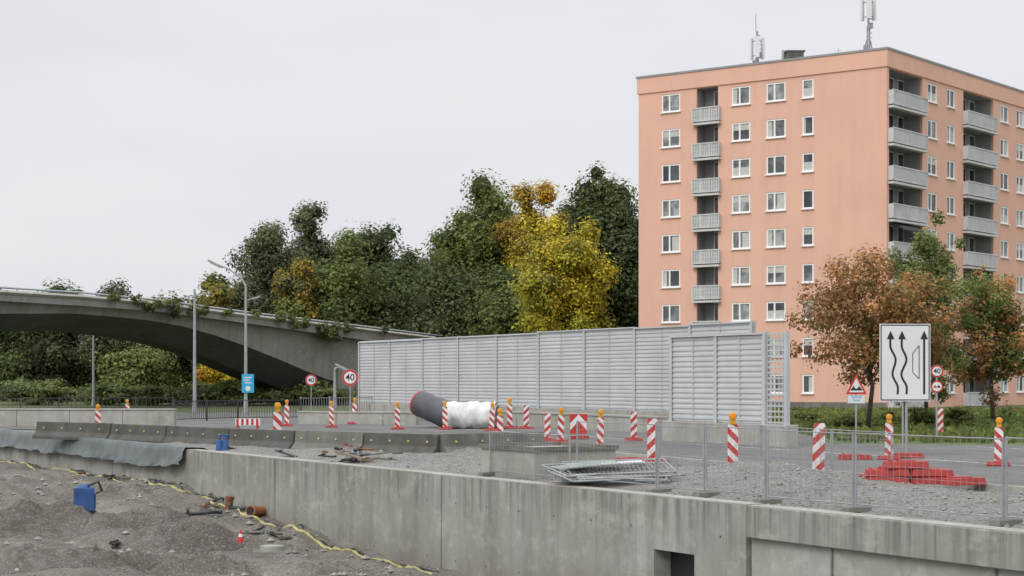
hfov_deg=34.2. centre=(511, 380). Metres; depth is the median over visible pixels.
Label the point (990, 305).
deciduous tree
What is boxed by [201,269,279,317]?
deciduous tree
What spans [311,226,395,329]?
deciduous tree
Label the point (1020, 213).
window
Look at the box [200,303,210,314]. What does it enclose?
hanging plant
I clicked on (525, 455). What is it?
foundation block
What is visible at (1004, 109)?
window
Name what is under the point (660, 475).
steel fence panel
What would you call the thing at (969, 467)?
road
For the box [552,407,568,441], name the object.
warning beacon
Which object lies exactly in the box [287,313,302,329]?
hanging plant
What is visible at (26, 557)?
gravel heap
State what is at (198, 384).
bush
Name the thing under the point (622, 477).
steel fence panel
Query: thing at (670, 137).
window
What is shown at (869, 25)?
mobile antenna mast
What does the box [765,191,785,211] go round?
window
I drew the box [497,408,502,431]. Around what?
warning beacon
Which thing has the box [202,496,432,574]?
yellow fabric strip
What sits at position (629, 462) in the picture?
flat sheet
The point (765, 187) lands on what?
apartment building
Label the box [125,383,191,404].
bush
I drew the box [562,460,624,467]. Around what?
flat sheet
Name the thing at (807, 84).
window
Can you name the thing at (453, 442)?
concrete barrier
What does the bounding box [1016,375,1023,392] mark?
window
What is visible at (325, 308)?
deciduous tree
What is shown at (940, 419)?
warning beacon
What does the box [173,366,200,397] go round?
deciduous tree
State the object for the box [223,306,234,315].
hanging plant
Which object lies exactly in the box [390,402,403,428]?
warning beacon
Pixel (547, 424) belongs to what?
warning beacon
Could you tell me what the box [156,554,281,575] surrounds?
gravel heap
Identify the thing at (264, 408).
railing
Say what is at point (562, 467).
flat sheet
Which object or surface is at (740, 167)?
window
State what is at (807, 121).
window
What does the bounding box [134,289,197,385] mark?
deciduous tree
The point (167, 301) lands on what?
hanging plant
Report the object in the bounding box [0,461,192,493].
yellow fabric strip
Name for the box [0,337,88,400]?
deciduous tree
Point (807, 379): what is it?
window
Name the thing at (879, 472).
rubber foot
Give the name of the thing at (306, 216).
deciduous tree
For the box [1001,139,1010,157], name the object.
window
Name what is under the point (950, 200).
window
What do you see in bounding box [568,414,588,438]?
chevron board
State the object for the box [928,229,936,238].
window
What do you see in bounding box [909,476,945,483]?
rubber foot
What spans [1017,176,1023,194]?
window
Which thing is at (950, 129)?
window
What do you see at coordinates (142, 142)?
sky
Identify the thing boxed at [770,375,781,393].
window
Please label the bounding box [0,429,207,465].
tarpaulin
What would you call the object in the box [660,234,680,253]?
window
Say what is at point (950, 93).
window
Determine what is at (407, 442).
concrete barrier
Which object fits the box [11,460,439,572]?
black cable
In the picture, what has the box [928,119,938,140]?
window
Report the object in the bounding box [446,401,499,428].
wrapped pipe
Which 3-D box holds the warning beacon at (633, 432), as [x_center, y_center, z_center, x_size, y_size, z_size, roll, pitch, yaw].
[4.050,1.511,55.334,0.608,0.979,0.301,1,-2,-11]
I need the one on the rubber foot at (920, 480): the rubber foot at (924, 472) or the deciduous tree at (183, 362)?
the rubber foot at (924, 472)
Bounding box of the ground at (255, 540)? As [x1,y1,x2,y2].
[0,389,1023,575]
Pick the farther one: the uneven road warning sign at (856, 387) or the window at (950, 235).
the window at (950, 235)
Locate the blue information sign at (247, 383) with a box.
[242,374,253,392]
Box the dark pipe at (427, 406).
[410,391,450,426]
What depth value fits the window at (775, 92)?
127.25 m
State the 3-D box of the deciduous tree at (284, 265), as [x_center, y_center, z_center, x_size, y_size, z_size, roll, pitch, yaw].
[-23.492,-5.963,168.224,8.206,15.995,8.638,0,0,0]
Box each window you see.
[660,93,680,113]
[660,128,680,148]
[660,164,679,183]
[660,199,680,218]
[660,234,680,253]
[660,269,680,288]
[660,304,680,323]
[730,85,750,106]
[730,122,750,142]
[730,194,750,213]
[730,230,750,249]
[730,266,750,285]
[730,302,749,321]
[731,158,750,177]
[765,81,785,102]
[765,118,785,138]
[765,155,785,175]
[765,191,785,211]
[765,228,785,248]
[765,265,785,284]
[765,301,785,320]
[770,338,781,357]
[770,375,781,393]
[801,78,813,98]
[801,115,813,135]
[801,152,813,172]
[801,189,813,209]
[801,226,813,246]
[801,263,813,283]
[801,374,813,393]
[802,301,813,319]
[802,337,813,356]
[928,83,938,104]
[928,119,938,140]
[928,156,938,176]
[928,192,937,212]
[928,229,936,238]
[947,89,956,109]
[947,124,956,144]
[947,160,956,180]
[947,196,956,215]
[947,232,956,251]
[947,375,956,393]
[1000,172,1010,191]
[1000,206,1009,224]
[1000,240,1010,258]
[1000,376,1010,392]
[1001,105,1010,124]
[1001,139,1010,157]
[1016,110,1023,128]
[1016,143,1023,161]
[1016,209,1023,227]
[1016,242,1023,260]
[1016,276,1023,293]
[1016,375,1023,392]
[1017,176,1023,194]
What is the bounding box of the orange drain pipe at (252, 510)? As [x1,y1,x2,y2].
[245,505,265,515]
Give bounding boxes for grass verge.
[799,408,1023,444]
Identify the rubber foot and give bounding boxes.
[615,456,645,459]
[838,453,872,459]
[864,467,909,476]
[864,476,909,482]
[882,459,929,468]
[908,468,953,476]
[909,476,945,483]
[940,476,985,485]
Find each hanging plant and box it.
[106,292,121,300]
[129,294,143,305]
[142,300,159,313]
[155,298,171,306]
[166,299,182,318]
[187,302,203,316]
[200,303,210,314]
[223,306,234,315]
[249,309,262,316]
[271,311,287,322]
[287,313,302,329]
[301,316,312,328]
[315,321,334,342]
[325,321,342,342]
[343,321,357,333]
[380,326,389,333]
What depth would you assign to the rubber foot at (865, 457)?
42.10 m
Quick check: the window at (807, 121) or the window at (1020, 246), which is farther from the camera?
the window at (1020, 246)
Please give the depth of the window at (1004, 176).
138.06 m
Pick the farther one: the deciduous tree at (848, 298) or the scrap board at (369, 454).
the deciduous tree at (848, 298)
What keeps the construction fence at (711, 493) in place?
on the ground at (255, 540)
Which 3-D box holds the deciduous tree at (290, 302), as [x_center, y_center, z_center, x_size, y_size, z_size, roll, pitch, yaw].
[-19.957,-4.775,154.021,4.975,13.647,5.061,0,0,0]
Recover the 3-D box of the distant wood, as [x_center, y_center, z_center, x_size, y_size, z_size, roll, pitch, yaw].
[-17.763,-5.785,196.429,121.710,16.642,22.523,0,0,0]
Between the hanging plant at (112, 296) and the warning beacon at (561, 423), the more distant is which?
the hanging plant at (112, 296)
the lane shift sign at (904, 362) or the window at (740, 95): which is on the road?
the lane shift sign at (904, 362)
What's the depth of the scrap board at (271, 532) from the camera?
39.74 m
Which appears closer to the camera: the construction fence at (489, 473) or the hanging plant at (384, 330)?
the construction fence at (489, 473)
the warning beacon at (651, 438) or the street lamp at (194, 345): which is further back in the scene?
the street lamp at (194, 345)
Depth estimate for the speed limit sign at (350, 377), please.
76.46 m
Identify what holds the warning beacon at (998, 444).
on the road
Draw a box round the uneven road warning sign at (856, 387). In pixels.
[846,374,865,431]
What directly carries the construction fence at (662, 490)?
on the ground at (255, 540)
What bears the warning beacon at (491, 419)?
on the road
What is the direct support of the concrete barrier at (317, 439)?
on the ground at (255, 540)
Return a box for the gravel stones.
[0,443,1023,575]
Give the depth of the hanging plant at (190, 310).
125.82 m
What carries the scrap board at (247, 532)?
on the ground at (255, 540)
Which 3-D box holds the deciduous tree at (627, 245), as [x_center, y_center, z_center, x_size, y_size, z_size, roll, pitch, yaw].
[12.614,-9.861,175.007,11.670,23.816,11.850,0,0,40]
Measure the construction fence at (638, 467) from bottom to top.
1.220 m
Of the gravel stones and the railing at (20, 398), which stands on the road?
the railing at (20, 398)
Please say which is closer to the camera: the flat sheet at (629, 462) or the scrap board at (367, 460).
the flat sheet at (629, 462)
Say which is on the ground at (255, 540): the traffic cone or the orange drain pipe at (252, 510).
the orange drain pipe at (252, 510)
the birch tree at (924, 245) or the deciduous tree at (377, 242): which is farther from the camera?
the deciduous tree at (377, 242)
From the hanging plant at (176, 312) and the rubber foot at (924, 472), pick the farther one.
the hanging plant at (176, 312)
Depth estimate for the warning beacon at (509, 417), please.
69.32 m
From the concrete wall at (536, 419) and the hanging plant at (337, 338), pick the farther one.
the hanging plant at (337, 338)
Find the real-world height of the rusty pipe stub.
0.435 m
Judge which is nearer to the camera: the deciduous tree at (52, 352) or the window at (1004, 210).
the window at (1004, 210)
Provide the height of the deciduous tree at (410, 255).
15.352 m
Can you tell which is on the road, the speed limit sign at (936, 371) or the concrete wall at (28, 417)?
the concrete wall at (28, 417)
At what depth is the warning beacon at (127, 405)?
77.61 m
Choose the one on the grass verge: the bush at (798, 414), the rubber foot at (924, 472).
the bush at (798, 414)
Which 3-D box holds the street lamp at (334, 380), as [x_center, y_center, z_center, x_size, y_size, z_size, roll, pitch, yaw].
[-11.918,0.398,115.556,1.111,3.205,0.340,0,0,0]
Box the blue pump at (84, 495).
[73,480,102,513]
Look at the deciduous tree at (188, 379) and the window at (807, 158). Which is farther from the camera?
the deciduous tree at (188, 379)
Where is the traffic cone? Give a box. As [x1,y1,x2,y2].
[236,530,244,541]
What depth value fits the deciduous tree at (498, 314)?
148.06 m
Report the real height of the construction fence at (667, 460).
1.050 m
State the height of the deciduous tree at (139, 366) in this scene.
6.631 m
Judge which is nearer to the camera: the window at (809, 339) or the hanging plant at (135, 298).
the hanging plant at (135, 298)
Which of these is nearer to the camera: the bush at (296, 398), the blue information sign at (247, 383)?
the blue information sign at (247, 383)
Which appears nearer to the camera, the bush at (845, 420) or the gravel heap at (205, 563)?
the gravel heap at (205, 563)
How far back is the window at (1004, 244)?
138.06 m
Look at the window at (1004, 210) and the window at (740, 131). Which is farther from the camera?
the window at (1004, 210)
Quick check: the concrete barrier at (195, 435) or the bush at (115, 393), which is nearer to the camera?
the concrete barrier at (195, 435)
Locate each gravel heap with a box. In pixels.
[0,498,97,541]
[0,542,74,573]
[46,483,164,501]
[59,544,161,571]
[74,505,196,534]
[113,519,244,555]
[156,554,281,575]
[273,560,379,575]
[442,447,481,459]
[701,460,843,473]
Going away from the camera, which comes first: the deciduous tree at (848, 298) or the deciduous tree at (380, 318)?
the deciduous tree at (848, 298)
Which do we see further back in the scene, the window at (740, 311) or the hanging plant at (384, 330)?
the hanging plant at (384, 330)
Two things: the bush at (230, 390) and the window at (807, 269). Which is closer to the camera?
the window at (807, 269)
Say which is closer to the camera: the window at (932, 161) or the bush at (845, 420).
the bush at (845, 420)
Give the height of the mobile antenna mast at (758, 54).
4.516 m
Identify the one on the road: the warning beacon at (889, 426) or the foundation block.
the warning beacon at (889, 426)
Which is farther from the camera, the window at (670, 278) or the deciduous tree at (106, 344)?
the deciduous tree at (106, 344)
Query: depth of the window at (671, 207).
132.42 m
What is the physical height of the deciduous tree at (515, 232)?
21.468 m
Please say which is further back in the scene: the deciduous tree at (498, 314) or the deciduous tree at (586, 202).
the deciduous tree at (586, 202)
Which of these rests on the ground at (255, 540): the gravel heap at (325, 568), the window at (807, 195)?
the gravel heap at (325, 568)
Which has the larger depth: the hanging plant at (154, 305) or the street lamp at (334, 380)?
the hanging plant at (154, 305)
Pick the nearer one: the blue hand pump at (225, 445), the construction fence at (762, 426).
the construction fence at (762, 426)
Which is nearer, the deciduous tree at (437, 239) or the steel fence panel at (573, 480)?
the steel fence panel at (573, 480)
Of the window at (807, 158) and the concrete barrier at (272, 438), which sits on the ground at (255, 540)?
the concrete barrier at (272, 438)
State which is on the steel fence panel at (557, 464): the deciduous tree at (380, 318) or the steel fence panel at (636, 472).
the steel fence panel at (636, 472)
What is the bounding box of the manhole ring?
[252,544,289,554]
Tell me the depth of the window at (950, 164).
130.36 m
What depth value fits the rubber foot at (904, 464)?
30.62 m
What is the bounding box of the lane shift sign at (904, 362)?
[879,324,929,457]
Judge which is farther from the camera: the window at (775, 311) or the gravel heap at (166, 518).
the window at (775, 311)
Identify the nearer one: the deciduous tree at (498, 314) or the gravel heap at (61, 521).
the gravel heap at (61, 521)
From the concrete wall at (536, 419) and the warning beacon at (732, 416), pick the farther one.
the concrete wall at (536, 419)
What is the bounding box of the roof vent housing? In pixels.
[782,50,804,58]
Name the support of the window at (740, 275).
in the apartment building
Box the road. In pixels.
[0,413,1023,485]
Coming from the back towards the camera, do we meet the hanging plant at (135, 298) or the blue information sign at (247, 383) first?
the hanging plant at (135, 298)
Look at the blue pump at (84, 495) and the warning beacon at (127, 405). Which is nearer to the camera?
the blue pump at (84, 495)
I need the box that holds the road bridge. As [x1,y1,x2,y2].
[0,286,442,404]
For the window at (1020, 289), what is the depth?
140.51 m
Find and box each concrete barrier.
[32,421,113,439]
[107,424,167,442]
[162,425,229,443]
[228,428,295,448]
[291,430,364,449]
[362,432,439,452]
[440,431,544,452]
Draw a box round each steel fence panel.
[541,463,662,476]
[547,466,669,481]
[552,470,664,481]
[554,471,661,482]
[559,466,667,480]
[562,458,675,474]
[562,469,669,481]
[563,462,671,476]
[568,464,680,479]
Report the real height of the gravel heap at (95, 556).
0.588 m
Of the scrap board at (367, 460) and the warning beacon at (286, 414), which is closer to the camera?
the scrap board at (367, 460)
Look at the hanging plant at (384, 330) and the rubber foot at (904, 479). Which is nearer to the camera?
the rubber foot at (904, 479)
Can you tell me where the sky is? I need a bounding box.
[0,0,1023,338]
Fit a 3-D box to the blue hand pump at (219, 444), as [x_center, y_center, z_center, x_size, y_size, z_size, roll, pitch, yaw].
[-8.232,1.770,47.704,0.519,0.471,0.213,0,0,1]
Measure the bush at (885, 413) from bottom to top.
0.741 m
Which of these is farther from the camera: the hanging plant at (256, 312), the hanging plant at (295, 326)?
the hanging plant at (295, 326)
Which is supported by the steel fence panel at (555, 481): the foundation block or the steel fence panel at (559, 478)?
the steel fence panel at (559, 478)
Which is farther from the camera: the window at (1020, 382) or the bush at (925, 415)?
the window at (1020, 382)
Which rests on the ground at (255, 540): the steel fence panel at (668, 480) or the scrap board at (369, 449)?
the scrap board at (369, 449)
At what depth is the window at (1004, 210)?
138.06 m
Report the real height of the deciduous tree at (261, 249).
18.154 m
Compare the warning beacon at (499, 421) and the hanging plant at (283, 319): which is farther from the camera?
the hanging plant at (283, 319)
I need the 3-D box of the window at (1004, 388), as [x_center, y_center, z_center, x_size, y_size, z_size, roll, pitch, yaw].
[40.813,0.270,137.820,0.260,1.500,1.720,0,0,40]
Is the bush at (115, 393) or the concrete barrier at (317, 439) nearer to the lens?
the concrete barrier at (317, 439)
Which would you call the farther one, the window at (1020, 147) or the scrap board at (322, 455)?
the window at (1020, 147)
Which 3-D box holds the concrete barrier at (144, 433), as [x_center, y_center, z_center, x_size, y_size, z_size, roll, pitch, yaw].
[-12.086,1.721,54.190,3.160,0.598,0.560,0,0,45]
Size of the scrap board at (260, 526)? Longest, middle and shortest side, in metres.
0.447 x 0.100 x 0.068 m
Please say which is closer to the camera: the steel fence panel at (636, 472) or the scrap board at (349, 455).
the steel fence panel at (636, 472)
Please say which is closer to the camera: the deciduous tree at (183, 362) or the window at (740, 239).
the window at (740, 239)
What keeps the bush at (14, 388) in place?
on the ground at (255, 540)
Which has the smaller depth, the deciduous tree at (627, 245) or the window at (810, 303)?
the window at (810, 303)
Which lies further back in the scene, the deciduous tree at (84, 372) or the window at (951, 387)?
the deciduous tree at (84, 372)
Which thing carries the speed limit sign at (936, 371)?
on the grass verge
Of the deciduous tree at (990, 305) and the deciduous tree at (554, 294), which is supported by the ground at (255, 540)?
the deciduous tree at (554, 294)
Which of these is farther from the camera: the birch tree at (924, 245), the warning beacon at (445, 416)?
the birch tree at (924, 245)
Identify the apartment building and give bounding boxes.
[636,47,1023,407]
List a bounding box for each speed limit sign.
[305,374,316,397]
[342,369,357,410]
[930,365,942,437]
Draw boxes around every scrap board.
[242,530,264,533]
[252,524,264,530]
[266,531,282,534]
[275,450,297,456]
[318,454,336,457]
[335,451,364,459]
[341,459,359,461]
[355,447,373,450]
[360,450,402,456]
[360,457,379,462]
[366,457,396,459]
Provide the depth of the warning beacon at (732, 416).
36.84 m
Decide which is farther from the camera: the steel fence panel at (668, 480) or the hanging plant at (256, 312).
the hanging plant at (256, 312)
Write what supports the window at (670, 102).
in the apartment building
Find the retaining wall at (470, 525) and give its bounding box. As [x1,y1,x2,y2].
[0,446,1023,575]
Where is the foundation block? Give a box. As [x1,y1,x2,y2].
[478,442,618,478]
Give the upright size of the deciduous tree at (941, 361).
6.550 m
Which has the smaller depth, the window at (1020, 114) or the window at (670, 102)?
the window at (670, 102)
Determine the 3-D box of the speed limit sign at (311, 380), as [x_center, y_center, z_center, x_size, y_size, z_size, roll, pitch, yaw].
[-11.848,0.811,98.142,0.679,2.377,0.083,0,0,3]
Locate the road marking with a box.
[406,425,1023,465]
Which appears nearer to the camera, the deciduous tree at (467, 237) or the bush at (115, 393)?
the bush at (115, 393)
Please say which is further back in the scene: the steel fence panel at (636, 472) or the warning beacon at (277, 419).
the warning beacon at (277, 419)
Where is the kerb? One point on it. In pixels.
(1013, 489)
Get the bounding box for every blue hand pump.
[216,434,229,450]
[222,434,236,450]
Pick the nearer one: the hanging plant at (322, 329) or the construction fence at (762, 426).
the construction fence at (762, 426)
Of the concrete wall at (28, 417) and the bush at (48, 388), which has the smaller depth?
the concrete wall at (28, 417)
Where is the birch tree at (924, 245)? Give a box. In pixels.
[884,209,979,408]
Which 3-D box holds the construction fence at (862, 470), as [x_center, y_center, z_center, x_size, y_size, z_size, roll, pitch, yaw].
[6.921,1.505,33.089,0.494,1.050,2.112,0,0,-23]
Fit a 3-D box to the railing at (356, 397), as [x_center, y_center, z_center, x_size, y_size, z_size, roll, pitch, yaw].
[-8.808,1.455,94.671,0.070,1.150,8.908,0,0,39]
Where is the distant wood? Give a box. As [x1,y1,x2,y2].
[72,274,622,388]
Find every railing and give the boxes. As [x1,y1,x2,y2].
[0,397,172,407]
[173,399,237,420]
[237,399,301,417]
[300,396,378,410]
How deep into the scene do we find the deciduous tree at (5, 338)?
165.46 m
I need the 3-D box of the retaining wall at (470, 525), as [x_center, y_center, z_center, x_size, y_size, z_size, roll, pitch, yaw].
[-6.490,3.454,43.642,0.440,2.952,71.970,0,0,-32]
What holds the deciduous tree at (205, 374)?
on the ground at (255, 540)
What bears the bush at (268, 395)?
on the ground at (255, 540)
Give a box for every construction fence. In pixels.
[478,430,570,477]
[564,421,656,488]
[645,425,704,492]
[659,421,703,464]
[692,426,765,498]
[695,423,760,465]
[753,429,853,506]
[761,425,831,468]
[832,429,892,473]
[840,432,1003,518]
[989,436,1023,525]
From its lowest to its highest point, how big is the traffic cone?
0.290 m
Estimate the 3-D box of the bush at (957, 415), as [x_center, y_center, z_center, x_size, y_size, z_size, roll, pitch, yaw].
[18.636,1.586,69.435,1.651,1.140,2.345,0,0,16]
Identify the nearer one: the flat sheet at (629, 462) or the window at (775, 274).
the flat sheet at (629, 462)
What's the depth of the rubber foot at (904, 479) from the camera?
30.59 m
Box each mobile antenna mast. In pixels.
[749,13,764,62]
[860,0,875,49]
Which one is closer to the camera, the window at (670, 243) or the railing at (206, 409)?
the railing at (206, 409)
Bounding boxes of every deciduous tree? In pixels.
[0,286,31,400]
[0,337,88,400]
[11,277,87,377]
[66,340,104,400]
[74,278,142,377]
[83,341,184,402]
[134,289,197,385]
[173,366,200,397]
[187,269,237,371]
[192,364,235,403]
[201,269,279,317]
[222,218,308,311]
[249,249,307,295]
[266,250,372,324]
[270,256,321,321]
[279,200,336,271]
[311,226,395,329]
[326,218,426,280]
[350,259,415,331]
[387,249,494,337]
[388,244,430,316]
[416,168,517,302]
[424,230,449,265]
[461,258,530,335]
[491,179,574,277]
[507,209,622,332]
[553,160,638,327]
[588,175,638,327]
[780,238,959,427]
[857,271,955,422]
[945,261,1023,419]
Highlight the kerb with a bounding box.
[615,452,1023,493]
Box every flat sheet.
[549,465,598,470]
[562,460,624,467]
[601,460,644,463]
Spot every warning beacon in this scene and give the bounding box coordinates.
[95,404,100,422]
[125,399,129,407]
[273,402,281,429]
[282,400,293,425]
[325,401,337,427]
[347,398,356,423]
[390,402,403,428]
[438,401,452,428]
[485,402,496,430]
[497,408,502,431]
[503,398,517,428]
[519,405,532,428]
[544,413,555,440]
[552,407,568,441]
[596,409,603,443]
[624,411,641,440]
[643,419,666,463]
[728,412,737,462]
[812,423,824,469]
[876,414,900,458]
[933,408,942,433]
[986,417,1010,465]
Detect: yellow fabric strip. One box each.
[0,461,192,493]
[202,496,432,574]
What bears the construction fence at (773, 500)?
on the ground at (255, 540)
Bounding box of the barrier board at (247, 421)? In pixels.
[235,418,259,428]
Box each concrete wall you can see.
[0,408,176,426]
[297,411,418,424]
[502,411,666,432]
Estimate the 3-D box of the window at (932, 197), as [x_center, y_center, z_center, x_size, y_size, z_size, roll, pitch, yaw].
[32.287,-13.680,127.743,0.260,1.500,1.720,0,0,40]
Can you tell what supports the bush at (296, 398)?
on the ground at (255, 540)
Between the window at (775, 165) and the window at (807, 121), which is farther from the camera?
the window at (775, 165)
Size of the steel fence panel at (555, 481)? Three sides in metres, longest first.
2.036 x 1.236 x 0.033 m
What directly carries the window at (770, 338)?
in the apartment building
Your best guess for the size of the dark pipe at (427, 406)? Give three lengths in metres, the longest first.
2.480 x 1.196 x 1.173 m
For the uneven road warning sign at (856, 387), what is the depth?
54.73 m
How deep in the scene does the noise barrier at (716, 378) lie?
52.97 m
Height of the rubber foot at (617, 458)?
0.164 m
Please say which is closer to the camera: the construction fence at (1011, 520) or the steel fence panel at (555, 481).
the construction fence at (1011, 520)
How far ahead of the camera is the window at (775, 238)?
127.25 m
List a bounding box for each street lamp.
[91,335,95,405]
[192,289,196,412]
[207,259,260,412]
[333,363,347,409]
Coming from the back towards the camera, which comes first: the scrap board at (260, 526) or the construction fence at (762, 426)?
the scrap board at (260, 526)
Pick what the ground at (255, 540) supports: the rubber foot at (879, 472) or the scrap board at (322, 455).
the scrap board at (322, 455)
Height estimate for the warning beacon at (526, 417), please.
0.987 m
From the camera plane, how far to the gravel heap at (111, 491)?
46.58 m
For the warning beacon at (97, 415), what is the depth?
61.16 m
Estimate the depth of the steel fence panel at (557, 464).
31.83 m
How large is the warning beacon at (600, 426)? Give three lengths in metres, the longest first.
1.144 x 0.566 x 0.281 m
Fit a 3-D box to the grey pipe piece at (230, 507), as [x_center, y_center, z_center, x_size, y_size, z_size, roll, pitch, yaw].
[-7.150,3.301,43.663,0.728,0.180,0.124,0,0,31]
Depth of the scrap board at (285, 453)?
43.77 m
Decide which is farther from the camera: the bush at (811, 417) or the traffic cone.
the bush at (811, 417)
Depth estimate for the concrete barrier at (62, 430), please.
57.03 m
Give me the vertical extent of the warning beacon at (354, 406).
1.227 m
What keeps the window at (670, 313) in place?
in the apartment building
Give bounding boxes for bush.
[0,378,41,401]
[14,378,90,404]
[71,380,148,405]
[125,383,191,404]
[167,380,217,404]
[173,379,254,405]
[213,386,294,404]
[249,386,317,404]
[278,378,357,403]
[792,411,805,418]
[797,412,832,425]
[829,414,862,427]
[873,410,901,421]
[908,405,935,424]
[943,405,978,426]
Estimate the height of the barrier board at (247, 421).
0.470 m
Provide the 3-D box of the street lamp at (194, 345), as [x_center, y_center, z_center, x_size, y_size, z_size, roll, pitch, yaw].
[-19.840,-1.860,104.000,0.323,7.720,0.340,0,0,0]
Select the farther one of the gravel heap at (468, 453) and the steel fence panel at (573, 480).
the gravel heap at (468, 453)
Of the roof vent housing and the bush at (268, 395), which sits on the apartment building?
the roof vent housing
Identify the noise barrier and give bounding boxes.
[358,321,761,423]
[662,331,797,446]
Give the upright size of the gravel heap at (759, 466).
0.502 m
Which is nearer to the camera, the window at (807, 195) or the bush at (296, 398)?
the window at (807, 195)
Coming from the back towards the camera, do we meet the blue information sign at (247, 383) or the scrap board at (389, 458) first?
the blue information sign at (247, 383)
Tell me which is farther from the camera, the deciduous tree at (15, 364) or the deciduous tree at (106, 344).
the deciduous tree at (15, 364)
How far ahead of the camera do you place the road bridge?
130.44 m
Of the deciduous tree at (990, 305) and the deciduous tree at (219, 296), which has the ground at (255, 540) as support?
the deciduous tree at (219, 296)
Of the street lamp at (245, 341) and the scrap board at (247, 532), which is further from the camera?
the street lamp at (245, 341)
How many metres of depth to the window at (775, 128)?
127.25 m
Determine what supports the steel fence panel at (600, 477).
on the steel fence panel at (573, 480)
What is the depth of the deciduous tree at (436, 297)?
153.39 m
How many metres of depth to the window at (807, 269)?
125.74 m
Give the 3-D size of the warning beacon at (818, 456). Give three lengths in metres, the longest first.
1.126 x 0.699 x 0.347 m
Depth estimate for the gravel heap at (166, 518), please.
41.41 m
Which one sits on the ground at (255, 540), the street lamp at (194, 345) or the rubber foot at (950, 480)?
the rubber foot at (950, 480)
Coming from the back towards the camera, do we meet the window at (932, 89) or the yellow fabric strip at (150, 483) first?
the window at (932, 89)
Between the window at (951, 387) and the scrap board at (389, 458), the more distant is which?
the window at (951, 387)
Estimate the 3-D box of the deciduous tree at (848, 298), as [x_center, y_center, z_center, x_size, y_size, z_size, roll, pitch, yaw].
[14.089,-1.779,66.048,6.942,7.633,6.475,0,0,-22]
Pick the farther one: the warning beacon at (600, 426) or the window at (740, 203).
the window at (740, 203)
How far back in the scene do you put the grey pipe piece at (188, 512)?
42.89 m
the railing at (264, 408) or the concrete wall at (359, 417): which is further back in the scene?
the railing at (264, 408)
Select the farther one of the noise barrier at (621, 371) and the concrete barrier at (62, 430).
the noise barrier at (621, 371)
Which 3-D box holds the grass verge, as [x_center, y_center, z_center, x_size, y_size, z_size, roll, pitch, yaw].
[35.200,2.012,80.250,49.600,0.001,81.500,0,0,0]
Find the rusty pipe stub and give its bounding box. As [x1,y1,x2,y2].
[225,496,233,509]
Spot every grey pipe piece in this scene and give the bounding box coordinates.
[186,508,221,514]
[228,503,246,509]
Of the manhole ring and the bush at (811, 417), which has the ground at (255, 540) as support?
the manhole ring
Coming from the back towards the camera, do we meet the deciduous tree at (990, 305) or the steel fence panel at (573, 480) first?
the deciduous tree at (990, 305)
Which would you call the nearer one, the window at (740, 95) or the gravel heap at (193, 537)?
the gravel heap at (193, 537)
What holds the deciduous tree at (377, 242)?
on the ground at (255, 540)
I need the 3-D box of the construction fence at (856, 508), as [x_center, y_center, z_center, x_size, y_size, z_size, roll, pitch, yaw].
[5.991,1.393,24.217,0.494,1.220,3.018,0,0,-32]
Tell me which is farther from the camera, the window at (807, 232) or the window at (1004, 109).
the window at (1004, 109)
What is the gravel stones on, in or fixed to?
on the ground at (255, 540)
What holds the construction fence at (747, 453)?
on the ground at (255, 540)
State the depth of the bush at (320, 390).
137.53 m
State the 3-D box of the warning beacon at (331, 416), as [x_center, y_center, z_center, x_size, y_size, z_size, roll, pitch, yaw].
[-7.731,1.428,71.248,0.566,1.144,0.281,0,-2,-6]
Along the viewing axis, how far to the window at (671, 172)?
132.42 m
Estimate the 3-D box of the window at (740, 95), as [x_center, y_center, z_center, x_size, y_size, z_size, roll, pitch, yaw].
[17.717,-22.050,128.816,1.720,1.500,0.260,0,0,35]
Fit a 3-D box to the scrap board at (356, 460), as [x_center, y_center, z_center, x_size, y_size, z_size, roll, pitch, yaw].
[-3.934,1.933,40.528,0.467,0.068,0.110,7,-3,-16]

